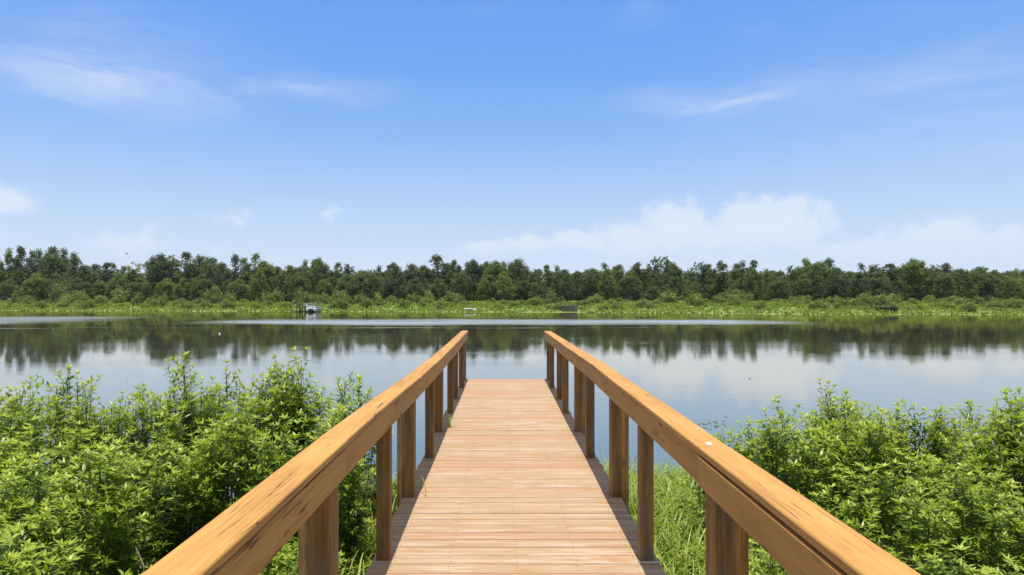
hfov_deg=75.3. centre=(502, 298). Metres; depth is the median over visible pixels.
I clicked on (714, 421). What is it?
floating leaves
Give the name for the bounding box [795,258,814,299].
bank tree
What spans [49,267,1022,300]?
woods
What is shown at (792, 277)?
bank tree
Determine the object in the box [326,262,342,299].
bank tree
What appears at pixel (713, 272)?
bank tree
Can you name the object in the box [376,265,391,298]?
bank tree
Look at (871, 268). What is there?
bank tree
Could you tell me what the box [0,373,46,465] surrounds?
leafy shrub
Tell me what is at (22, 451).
leafy shrub
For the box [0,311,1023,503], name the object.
lake water
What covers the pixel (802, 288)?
understory tree
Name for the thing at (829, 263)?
bank tree
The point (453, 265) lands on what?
bank tree
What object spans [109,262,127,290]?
bank tree
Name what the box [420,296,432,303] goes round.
bank bush
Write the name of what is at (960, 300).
bank bush
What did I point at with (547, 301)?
bank bush
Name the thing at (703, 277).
bank tree
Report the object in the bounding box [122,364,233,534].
leafy shrub
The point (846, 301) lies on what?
bank bush
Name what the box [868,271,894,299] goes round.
understory tree
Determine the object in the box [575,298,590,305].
bank bush
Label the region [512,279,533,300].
understory tree
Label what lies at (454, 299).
bank bush
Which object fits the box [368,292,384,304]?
bank bush
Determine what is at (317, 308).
pontoon boat
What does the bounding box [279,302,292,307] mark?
bank bush
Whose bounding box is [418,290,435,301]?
bank bush
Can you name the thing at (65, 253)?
bank tree
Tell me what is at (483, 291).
understory tree
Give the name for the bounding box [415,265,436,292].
bank tree
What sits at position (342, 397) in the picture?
leafy shrub
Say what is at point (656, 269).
bank tree
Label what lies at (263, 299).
bank bush
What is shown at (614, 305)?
bank bush
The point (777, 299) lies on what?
bank bush
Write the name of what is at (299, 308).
lake dock
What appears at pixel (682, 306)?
marsh plants
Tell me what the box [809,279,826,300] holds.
understory tree
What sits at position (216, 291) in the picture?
bank bush
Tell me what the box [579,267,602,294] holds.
bank tree
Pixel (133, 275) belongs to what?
bank tree
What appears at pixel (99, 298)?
bank bush
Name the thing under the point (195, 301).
bank bush
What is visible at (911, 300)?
bank bush
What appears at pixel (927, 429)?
leafy shrub
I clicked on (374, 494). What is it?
leafy shrub
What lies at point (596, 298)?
bank bush
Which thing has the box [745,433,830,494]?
leafy shrub
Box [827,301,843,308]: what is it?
bank bush
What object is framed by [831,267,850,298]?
bank tree
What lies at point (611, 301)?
bank bush
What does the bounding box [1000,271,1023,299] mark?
understory tree
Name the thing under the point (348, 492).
leafy shrub
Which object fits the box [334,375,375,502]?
leafy shrub
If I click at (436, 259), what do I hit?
bank tree
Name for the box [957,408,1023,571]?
leafy shrub
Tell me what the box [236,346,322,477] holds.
leafy shrub
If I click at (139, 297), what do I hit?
bank bush
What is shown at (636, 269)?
bank tree
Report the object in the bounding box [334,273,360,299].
understory tree
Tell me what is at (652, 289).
understory tree
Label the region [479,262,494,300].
bank tree
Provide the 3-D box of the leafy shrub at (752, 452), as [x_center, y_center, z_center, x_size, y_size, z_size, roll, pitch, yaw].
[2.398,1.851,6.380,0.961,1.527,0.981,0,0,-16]
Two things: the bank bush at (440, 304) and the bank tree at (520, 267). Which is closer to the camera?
the bank bush at (440, 304)
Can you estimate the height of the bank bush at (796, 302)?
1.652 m
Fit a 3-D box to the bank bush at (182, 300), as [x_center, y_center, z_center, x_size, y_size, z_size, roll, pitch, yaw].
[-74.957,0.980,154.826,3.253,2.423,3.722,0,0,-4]
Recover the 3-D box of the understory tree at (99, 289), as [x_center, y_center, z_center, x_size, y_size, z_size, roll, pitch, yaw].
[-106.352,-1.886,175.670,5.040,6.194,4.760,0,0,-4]
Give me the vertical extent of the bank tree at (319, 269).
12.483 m
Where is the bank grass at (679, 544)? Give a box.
[262,449,980,574]
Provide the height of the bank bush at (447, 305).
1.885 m
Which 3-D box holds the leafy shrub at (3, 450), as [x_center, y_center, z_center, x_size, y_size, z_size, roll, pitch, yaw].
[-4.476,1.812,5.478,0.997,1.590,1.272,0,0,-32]
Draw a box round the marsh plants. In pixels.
[0,299,1023,314]
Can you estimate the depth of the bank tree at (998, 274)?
146.38 m
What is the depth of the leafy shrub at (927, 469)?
5.64 m
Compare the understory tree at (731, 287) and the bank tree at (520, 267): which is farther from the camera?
the bank tree at (520, 267)
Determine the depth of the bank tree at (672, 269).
153.98 m
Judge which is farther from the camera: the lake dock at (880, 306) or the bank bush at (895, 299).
the bank bush at (895, 299)
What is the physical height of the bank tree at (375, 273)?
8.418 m
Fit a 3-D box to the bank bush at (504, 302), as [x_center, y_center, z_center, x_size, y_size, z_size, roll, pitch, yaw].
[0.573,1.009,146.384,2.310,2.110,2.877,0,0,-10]
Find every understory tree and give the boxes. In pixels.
[0,279,26,300]
[19,273,47,300]
[42,273,68,299]
[64,276,92,297]
[89,280,108,298]
[103,272,128,299]
[125,277,153,301]
[152,278,175,300]
[171,277,193,300]
[189,273,212,299]
[211,268,226,298]
[225,279,251,301]
[247,268,270,302]
[270,271,288,301]
[285,271,314,301]
[315,279,334,299]
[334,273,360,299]
[359,272,381,300]
[381,277,399,299]
[403,279,425,300]
[427,278,448,300]
[451,270,474,300]
[475,274,495,301]
[494,271,516,300]
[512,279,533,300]
[527,280,549,299]
[558,273,576,301]
[577,272,599,300]
[598,268,616,300]
[615,270,644,300]
[643,272,660,300]
[661,274,676,298]
[679,280,700,300]
[702,280,720,301]
[725,279,741,295]
[741,268,763,300]
[766,276,792,300]
[791,273,812,297]
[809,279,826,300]
[821,269,850,302]
[849,272,871,300]
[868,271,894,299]
[893,278,909,301]
[907,271,933,301]
[931,273,956,299]
[959,271,978,300]
[976,273,1001,300]
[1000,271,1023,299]
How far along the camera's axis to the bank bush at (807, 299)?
125.68 m
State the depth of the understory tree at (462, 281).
160.34 m
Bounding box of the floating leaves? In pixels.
[700,416,736,429]
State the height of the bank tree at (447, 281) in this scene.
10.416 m
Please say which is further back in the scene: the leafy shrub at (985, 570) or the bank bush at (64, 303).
the bank bush at (64, 303)
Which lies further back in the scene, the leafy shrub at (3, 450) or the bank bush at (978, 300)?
the bank bush at (978, 300)
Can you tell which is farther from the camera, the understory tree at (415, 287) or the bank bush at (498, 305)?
the understory tree at (415, 287)
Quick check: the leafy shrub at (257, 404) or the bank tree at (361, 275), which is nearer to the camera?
the leafy shrub at (257, 404)
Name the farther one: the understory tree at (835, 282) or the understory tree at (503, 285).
the understory tree at (503, 285)
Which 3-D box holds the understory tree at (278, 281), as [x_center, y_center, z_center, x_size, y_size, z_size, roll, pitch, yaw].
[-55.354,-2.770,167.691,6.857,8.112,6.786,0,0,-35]
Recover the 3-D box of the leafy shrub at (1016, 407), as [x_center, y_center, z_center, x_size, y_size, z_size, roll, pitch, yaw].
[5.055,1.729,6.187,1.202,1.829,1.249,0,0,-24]
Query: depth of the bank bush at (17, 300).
164.28 m
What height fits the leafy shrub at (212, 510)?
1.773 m
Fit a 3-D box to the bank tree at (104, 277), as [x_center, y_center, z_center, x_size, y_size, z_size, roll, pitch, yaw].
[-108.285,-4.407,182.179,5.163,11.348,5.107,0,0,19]
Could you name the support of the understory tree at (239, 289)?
on the ground at (731, 311)
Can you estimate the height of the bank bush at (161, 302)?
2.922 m
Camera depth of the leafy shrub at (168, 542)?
5.54 m
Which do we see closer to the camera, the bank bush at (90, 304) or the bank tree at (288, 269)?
the bank bush at (90, 304)
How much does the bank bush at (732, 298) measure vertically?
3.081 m
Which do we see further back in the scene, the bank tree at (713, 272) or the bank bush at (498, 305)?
the bank tree at (713, 272)
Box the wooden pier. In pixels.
[141,331,920,574]
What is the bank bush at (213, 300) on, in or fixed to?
on the ground at (731, 311)
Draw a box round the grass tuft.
[443,412,456,427]
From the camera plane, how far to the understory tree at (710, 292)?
152.01 m
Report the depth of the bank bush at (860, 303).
123.51 m
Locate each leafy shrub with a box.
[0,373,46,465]
[0,374,77,500]
[0,415,145,573]
[0,426,35,517]
[0,438,182,574]
[0,458,86,574]
[0,499,88,574]
[37,363,104,494]
[38,374,134,550]
[42,422,212,574]
[65,389,178,537]
[113,351,213,531]
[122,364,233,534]
[177,360,265,521]
[181,394,269,536]
[219,363,327,508]
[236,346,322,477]
[244,400,395,573]
[259,537,345,574]
[260,543,297,574]
[277,367,374,522]
[287,478,375,558]
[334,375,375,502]
[339,463,396,533]
[678,433,746,542]
[700,415,811,539]
[745,394,851,565]
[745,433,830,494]
[749,541,789,574]
[786,399,913,542]
[796,400,901,548]
[804,378,876,496]
[810,455,970,574]
[843,411,914,545]
[871,406,933,550]
[877,398,972,547]
[888,457,1023,574]
[903,431,1019,574]
[906,538,1023,574]
[920,403,1017,540]
[947,399,1018,488]
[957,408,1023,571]
[973,386,1023,545]
[977,387,1023,555]
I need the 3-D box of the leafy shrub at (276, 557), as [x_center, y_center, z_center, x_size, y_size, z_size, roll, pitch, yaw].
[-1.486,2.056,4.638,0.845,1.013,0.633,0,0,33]
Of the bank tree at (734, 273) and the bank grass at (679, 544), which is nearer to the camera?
the bank grass at (679, 544)
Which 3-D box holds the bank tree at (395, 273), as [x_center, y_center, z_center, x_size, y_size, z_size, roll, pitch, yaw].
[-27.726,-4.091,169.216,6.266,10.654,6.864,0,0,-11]
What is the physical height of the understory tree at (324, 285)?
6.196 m
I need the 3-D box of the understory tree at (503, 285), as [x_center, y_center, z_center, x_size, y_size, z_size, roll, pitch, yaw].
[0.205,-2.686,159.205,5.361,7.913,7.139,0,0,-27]
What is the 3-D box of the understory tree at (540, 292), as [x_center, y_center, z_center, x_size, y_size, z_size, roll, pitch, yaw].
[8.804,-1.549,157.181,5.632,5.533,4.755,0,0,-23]
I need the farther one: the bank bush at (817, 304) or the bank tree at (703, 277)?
the bank tree at (703, 277)
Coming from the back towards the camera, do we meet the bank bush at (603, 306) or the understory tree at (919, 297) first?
the understory tree at (919, 297)
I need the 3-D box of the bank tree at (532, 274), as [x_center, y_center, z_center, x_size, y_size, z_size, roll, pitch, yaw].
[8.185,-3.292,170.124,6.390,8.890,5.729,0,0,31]
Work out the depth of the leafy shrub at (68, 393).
7.03 m
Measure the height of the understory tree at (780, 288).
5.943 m
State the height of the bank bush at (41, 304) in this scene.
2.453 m
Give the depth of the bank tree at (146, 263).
187.26 m
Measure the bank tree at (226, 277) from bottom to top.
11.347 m
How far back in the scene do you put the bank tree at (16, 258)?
180.59 m
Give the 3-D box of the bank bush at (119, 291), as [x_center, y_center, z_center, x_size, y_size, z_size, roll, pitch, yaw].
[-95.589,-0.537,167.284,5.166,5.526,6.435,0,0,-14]
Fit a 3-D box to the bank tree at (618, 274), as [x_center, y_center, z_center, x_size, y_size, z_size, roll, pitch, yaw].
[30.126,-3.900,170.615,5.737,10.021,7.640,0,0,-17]
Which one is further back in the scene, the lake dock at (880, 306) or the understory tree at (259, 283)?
the understory tree at (259, 283)
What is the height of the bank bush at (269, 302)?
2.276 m
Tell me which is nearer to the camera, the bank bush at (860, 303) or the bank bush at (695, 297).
the bank bush at (860, 303)
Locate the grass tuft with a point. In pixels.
(449, 424)
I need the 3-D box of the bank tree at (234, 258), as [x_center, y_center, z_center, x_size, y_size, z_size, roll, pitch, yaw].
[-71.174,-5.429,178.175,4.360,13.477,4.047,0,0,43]
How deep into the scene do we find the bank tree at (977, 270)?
150.23 m
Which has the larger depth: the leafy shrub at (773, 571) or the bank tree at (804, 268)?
the bank tree at (804, 268)
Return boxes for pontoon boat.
[306,302,321,311]
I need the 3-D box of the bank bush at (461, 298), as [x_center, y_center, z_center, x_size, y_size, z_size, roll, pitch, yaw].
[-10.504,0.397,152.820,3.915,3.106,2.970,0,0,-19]
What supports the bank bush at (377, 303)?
on the ground at (731, 311)
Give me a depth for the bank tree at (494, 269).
161.12 m
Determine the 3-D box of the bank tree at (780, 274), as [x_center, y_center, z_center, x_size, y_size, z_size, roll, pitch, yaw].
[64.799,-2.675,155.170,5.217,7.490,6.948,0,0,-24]
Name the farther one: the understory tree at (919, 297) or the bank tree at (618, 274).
the bank tree at (618, 274)
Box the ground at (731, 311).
[1,299,1023,574]
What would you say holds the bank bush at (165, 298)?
on the ground at (731, 311)
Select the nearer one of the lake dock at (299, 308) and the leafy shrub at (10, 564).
the leafy shrub at (10, 564)
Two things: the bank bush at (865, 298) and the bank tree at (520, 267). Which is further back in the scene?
the bank tree at (520, 267)
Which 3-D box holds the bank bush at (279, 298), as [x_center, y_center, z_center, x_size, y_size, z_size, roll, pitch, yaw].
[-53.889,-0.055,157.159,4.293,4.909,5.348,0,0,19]
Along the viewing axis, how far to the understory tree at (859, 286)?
137.72 m
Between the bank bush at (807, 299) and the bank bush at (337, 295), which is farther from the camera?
the bank bush at (337, 295)
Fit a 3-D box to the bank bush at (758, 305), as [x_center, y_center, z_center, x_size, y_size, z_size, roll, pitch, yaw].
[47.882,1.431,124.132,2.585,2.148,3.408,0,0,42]
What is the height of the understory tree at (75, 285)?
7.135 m
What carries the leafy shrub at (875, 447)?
on the ground at (731, 311)
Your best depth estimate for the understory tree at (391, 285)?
165.39 m
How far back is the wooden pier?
4.36 m
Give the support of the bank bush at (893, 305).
on the ground at (731, 311)
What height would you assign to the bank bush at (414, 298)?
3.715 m
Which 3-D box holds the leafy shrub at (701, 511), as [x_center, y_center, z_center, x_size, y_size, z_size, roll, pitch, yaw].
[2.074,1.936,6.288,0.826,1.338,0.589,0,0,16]
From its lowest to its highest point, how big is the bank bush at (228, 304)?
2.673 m
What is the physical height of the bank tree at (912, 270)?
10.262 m
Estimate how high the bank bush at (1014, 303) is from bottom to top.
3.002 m
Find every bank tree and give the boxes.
[0,251,17,284]
[3,247,25,286]
[12,245,43,295]
[34,248,48,279]
[37,246,68,280]
[54,247,82,283]
[63,255,81,283]
[68,264,100,298]
[82,263,113,278]
[98,262,113,300]
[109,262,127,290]
[121,262,146,291]
[142,252,174,295]
[143,260,154,297]
[163,254,182,284]
[177,254,218,294]
[179,251,194,282]
[203,256,221,271]
[213,262,233,296]
[228,254,240,283]
[233,252,263,301]
[251,260,275,293]
[265,266,283,298]
[271,264,297,301]
[286,265,318,294]
[301,259,317,295]
[308,256,330,295]
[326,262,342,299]
[339,264,354,278]
[353,269,375,296]
[372,271,385,300]
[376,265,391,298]
[381,262,405,300]
[399,263,427,298]
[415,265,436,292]
[427,254,444,286]
[438,262,455,296]
[447,259,461,293]
[450,264,472,300]
[463,258,485,301]
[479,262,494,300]
[481,260,509,300]
[497,261,519,299]
[507,258,530,299]
[527,268,544,290]
[542,265,560,300]
[547,269,575,300]
[559,271,586,300]
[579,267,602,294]
[600,262,618,299]
[612,264,625,298]
[626,261,646,301]
[638,268,652,298]
[644,256,666,298]
[656,256,672,289]
[661,262,683,298]
[683,268,700,293]
[691,261,712,297]
[705,260,723,283]
[714,263,729,296]
[727,262,743,287]
[734,260,765,300]
[760,269,774,300]
[765,271,792,298]
[785,265,799,301]
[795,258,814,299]
[805,260,832,299]
[824,257,834,269]
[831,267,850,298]
[846,271,866,298]
[857,262,877,288]
[866,263,885,276]
[881,264,901,295]
[886,267,910,300]
[896,257,932,299]
[925,264,940,274]
[927,263,963,300]
[952,268,970,296]
[962,266,987,300]
[983,270,1005,300]
[997,270,1017,299]
[1015,269,1023,291]
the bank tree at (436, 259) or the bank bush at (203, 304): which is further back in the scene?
the bank tree at (436, 259)
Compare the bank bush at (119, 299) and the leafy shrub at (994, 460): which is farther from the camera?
the bank bush at (119, 299)
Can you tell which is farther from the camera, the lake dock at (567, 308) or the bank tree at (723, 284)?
the bank tree at (723, 284)
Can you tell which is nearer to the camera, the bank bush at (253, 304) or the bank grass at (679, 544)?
the bank grass at (679, 544)
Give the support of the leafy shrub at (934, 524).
on the ground at (731, 311)
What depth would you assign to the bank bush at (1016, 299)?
128.72 m
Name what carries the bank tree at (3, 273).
on the ground at (731, 311)
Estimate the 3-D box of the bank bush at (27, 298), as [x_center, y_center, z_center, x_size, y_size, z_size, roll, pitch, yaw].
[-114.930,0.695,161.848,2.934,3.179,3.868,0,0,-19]
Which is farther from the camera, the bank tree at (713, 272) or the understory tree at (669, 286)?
the bank tree at (713, 272)
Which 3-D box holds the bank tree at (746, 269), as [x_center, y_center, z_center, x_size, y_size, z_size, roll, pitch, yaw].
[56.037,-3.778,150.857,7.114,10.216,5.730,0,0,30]
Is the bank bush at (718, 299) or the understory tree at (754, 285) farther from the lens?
the understory tree at (754, 285)
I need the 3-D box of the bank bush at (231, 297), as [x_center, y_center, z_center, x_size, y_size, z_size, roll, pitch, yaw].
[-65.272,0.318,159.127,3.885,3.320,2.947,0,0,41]
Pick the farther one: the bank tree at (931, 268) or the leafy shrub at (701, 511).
the bank tree at (931, 268)
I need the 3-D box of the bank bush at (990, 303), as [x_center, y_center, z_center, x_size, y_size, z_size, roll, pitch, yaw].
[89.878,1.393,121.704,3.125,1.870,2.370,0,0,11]
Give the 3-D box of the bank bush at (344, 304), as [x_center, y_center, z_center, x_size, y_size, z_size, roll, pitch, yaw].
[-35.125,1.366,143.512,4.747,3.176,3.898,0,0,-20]
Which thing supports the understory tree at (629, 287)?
on the ground at (731, 311)
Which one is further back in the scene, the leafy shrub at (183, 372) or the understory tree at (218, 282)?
the understory tree at (218, 282)
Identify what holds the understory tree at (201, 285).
on the ground at (731, 311)
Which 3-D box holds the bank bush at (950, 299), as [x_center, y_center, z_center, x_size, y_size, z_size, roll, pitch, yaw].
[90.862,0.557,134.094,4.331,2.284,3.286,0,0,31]
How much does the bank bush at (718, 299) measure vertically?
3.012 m
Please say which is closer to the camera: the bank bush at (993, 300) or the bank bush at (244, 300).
the bank bush at (993, 300)
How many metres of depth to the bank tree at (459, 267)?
165.85 m
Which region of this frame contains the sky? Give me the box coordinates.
[0,0,1023,278]
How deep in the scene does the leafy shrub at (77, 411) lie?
6.54 m
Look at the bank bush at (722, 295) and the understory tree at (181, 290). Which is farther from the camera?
the understory tree at (181, 290)
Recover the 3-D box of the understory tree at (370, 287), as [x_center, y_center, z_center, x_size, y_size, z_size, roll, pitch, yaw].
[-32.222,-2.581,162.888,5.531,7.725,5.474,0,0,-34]
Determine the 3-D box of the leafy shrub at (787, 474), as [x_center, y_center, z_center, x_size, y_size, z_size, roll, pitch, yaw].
[2.452,1.721,5.578,0.921,1.769,0.936,0,0,22]
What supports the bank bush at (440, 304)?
on the ground at (731, 311)
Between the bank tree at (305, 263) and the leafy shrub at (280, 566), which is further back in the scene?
the bank tree at (305, 263)
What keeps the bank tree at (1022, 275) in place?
on the ground at (731, 311)
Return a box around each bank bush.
[6,296,22,303]
[10,289,23,303]
[23,295,36,303]
[27,300,49,308]
[47,279,73,302]
[56,299,70,306]
[59,293,76,301]
[68,290,90,302]
[76,299,96,308]
[88,294,111,303]
[110,285,131,301]
[111,294,125,303]
[130,292,143,305]
[145,297,156,305]
[151,298,167,307]
[157,293,168,302]
[172,298,189,303]
[179,300,195,308]
[190,298,206,303]
[197,301,212,307]
[200,284,224,303]
[208,294,223,304]
[220,299,236,308]
[223,293,236,301]
[239,299,252,302]
[250,302,259,308]
[254,292,265,302]
[263,299,274,305]
[265,288,285,304]
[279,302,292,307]
[293,286,308,304]
[306,293,317,303]
[316,292,329,303]
[328,290,351,303]
[329,298,350,309]
[350,293,367,303]
[359,298,372,307]
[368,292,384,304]
[373,301,386,306]
[386,295,396,301]
[399,299,409,308]
[406,292,419,303]
[417,299,427,306]
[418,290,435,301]
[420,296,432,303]
[430,299,443,309]
[443,291,461,304]
[443,301,453,307]
[451,293,465,304]
[493,303,503,308]
[500,298,508,305]
[506,301,522,307]
[524,298,535,304]
[525,296,544,305]
[543,299,552,303]
[545,289,564,304]
[551,303,562,310]
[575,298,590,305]
[586,293,604,304]
[598,304,609,309]
[604,298,620,304]
[611,302,625,308]
[635,298,648,307]
[646,301,658,308]
[657,289,677,302]
[681,298,694,304]
[684,293,703,303]
[693,298,709,306]
[711,294,725,305]
[715,290,729,301]
[723,294,742,301]
[726,288,753,301]
[729,299,740,306]
[752,300,765,309]
[769,298,783,301]
[784,296,796,302]
[788,300,806,306]
[796,295,812,304]
[807,300,829,309]
[825,295,846,307]
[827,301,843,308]
[843,297,858,304]
[847,298,863,307]
[854,292,881,307]
[872,293,893,305]
[881,301,899,310]
[887,293,903,303]
[905,298,922,305]
[906,304,923,309]
[922,295,936,301]
[935,298,952,302]
[935,301,955,308]
[945,295,959,302]
[951,296,970,305]
[960,302,978,311]
[966,295,985,305]
[984,297,1003,304]
[984,301,1001,307]
[990,300,1013,307]
[1003,297,1023,302]
[1004,298,1023,309]
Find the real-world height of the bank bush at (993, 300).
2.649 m
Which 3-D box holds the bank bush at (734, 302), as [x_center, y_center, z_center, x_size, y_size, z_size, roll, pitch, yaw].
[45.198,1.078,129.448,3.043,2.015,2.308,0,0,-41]
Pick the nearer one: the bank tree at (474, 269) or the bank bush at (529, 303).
the bank bush at (529, 303)
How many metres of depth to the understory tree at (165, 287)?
169.55 m
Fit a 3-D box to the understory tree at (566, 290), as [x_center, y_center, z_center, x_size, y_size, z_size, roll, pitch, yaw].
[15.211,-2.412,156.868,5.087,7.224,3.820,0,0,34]
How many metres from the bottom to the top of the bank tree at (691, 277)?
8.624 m
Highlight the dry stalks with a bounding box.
[135,547,148,571]
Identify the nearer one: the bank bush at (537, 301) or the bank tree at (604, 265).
the bank bush at (537, 301)
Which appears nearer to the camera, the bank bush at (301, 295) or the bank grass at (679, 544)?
the bank grass at (679, 544)
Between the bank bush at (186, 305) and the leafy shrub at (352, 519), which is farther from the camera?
the bank bush at (186, 305)
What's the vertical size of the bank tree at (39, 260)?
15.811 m
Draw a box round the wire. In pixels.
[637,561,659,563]
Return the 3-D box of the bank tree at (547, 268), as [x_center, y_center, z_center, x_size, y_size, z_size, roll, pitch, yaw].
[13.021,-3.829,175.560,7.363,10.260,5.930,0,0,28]
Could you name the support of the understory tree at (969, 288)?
on the ground at (731, 311)
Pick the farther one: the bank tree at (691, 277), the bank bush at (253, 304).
the bank tree at (691, 277)
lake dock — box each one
[290,306,305,311]
[561,303,576,311]
[871,303,897,312]
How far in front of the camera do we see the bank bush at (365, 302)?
143.22 m
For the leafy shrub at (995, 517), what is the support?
on the ground at (731, 311)
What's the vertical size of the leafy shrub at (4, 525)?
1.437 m
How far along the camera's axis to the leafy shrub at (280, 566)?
4.61 m
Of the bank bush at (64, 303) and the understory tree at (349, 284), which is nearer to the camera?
the bank bush at (64, 303)
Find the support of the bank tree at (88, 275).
on the ground at (731, 311)
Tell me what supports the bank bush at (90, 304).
on the ground at (731, 311)
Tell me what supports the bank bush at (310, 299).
on the ground at (731, 311)
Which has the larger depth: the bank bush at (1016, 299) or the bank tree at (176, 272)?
the bank tree at (176, 272)
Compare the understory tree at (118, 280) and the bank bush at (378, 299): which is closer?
the bank bush at (378, 299)
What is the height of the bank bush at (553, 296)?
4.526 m
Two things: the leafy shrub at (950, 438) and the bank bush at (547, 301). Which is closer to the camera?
the leafy shrub at (950, 438)
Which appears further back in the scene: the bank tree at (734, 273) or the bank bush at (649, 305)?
the bank tree at (734, 273)
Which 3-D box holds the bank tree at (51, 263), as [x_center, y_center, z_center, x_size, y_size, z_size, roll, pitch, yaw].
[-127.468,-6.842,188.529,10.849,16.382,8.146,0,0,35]
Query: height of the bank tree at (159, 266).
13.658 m
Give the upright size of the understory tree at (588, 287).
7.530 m
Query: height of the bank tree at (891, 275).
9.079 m
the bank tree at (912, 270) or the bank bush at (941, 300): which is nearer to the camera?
the bank bush at (941, 300)
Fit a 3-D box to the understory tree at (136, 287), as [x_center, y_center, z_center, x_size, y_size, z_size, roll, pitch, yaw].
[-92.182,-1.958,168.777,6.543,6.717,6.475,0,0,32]
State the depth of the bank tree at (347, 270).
174.09 m
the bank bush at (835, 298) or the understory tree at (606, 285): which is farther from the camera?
the understory tree at (606, 285)
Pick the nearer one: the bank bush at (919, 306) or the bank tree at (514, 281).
the bank bush at (919, 306)
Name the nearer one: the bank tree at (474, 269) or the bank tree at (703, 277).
the bank tree at (703, 277)
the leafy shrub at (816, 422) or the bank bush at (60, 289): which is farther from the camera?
the bank bush at (60, 289)
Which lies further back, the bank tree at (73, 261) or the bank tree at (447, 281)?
the bank tree at (73, 261)
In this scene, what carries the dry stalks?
on the ground at (731, 311)
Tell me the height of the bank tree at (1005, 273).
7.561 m
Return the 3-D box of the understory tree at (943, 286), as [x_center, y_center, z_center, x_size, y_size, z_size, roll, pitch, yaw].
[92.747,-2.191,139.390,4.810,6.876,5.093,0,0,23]
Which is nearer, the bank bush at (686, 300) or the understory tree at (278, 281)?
the bank bush at (686, 300)
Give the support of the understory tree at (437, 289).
on the ground at (731, 311)
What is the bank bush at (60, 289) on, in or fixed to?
on the ground at (731, 311)
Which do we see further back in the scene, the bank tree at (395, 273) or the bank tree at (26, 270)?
the bank tree at (26, 270)
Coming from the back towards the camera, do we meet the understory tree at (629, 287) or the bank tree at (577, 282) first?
the bank tree at (577, 282)
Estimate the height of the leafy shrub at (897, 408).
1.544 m
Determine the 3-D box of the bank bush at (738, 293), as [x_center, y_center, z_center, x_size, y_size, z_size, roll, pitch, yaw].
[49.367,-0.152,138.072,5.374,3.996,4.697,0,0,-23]
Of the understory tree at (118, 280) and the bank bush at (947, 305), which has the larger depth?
the understory tree at (118, 280)
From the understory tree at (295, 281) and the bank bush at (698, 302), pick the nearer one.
the bank bush at (698, 302)
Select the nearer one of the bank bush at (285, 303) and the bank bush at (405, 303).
the bank bush at (405, 303)
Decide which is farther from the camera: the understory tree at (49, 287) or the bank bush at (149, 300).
the understory tree at (49, 287)
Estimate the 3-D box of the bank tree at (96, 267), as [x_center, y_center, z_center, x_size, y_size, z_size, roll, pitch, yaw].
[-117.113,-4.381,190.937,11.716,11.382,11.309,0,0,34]
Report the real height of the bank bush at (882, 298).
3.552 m
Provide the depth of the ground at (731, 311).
129.84 m
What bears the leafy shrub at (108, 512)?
on the ground at (731, 311)
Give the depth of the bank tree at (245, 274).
174.72 m
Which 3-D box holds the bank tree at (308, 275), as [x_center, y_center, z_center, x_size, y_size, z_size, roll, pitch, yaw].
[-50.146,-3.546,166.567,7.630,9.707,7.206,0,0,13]
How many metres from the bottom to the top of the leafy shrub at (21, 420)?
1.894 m
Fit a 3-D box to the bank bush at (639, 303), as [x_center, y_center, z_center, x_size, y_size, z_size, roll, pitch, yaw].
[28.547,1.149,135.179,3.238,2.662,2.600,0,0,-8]
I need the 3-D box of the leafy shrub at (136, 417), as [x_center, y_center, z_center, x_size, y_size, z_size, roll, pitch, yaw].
[-4.003,1.810,7.050,1.159,1.747,1.170,0,0,28]
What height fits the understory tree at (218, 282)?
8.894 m
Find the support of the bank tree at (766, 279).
on the ground at (731, 311)
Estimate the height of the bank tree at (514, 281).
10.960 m
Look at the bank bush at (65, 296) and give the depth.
161.62 m
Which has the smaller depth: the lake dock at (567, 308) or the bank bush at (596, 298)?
the lake dock at (567, 308)
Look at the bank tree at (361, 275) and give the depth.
169.60 m
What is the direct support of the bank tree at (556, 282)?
on the ground at (731, 311)
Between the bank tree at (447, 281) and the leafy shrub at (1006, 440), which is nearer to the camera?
the leafy shrub at (1006, 440)
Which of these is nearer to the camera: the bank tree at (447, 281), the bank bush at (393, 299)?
the bank bush at (393, 299)
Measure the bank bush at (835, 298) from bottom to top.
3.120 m
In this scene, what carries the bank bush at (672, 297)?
on the ground at (731, 311)
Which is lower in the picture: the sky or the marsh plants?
the marsh plants
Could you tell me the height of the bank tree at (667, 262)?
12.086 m
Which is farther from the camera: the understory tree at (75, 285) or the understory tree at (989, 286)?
the understory tree at (75, 285)
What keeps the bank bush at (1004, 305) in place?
on the ground at (731, 311)
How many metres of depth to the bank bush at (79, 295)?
162.21 m
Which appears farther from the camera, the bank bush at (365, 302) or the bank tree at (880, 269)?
the bank tree at (880, 269)
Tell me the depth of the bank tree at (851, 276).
145.87 m
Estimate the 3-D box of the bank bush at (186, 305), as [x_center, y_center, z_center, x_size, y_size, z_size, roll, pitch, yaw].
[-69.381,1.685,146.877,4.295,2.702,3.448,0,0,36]
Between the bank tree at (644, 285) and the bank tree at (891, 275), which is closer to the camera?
the bank tree at (891, 275)
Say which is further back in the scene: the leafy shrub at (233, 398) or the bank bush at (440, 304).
the bank bush at (440, 304)
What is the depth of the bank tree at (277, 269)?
185.73 m
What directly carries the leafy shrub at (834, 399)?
on the ground at (731, 311)
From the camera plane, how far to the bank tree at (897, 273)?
149.28 m
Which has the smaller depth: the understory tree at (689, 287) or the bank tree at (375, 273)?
the understory tree at (689, 287)
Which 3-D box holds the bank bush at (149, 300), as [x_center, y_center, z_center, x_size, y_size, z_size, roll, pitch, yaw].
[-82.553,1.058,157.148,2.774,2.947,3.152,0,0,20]

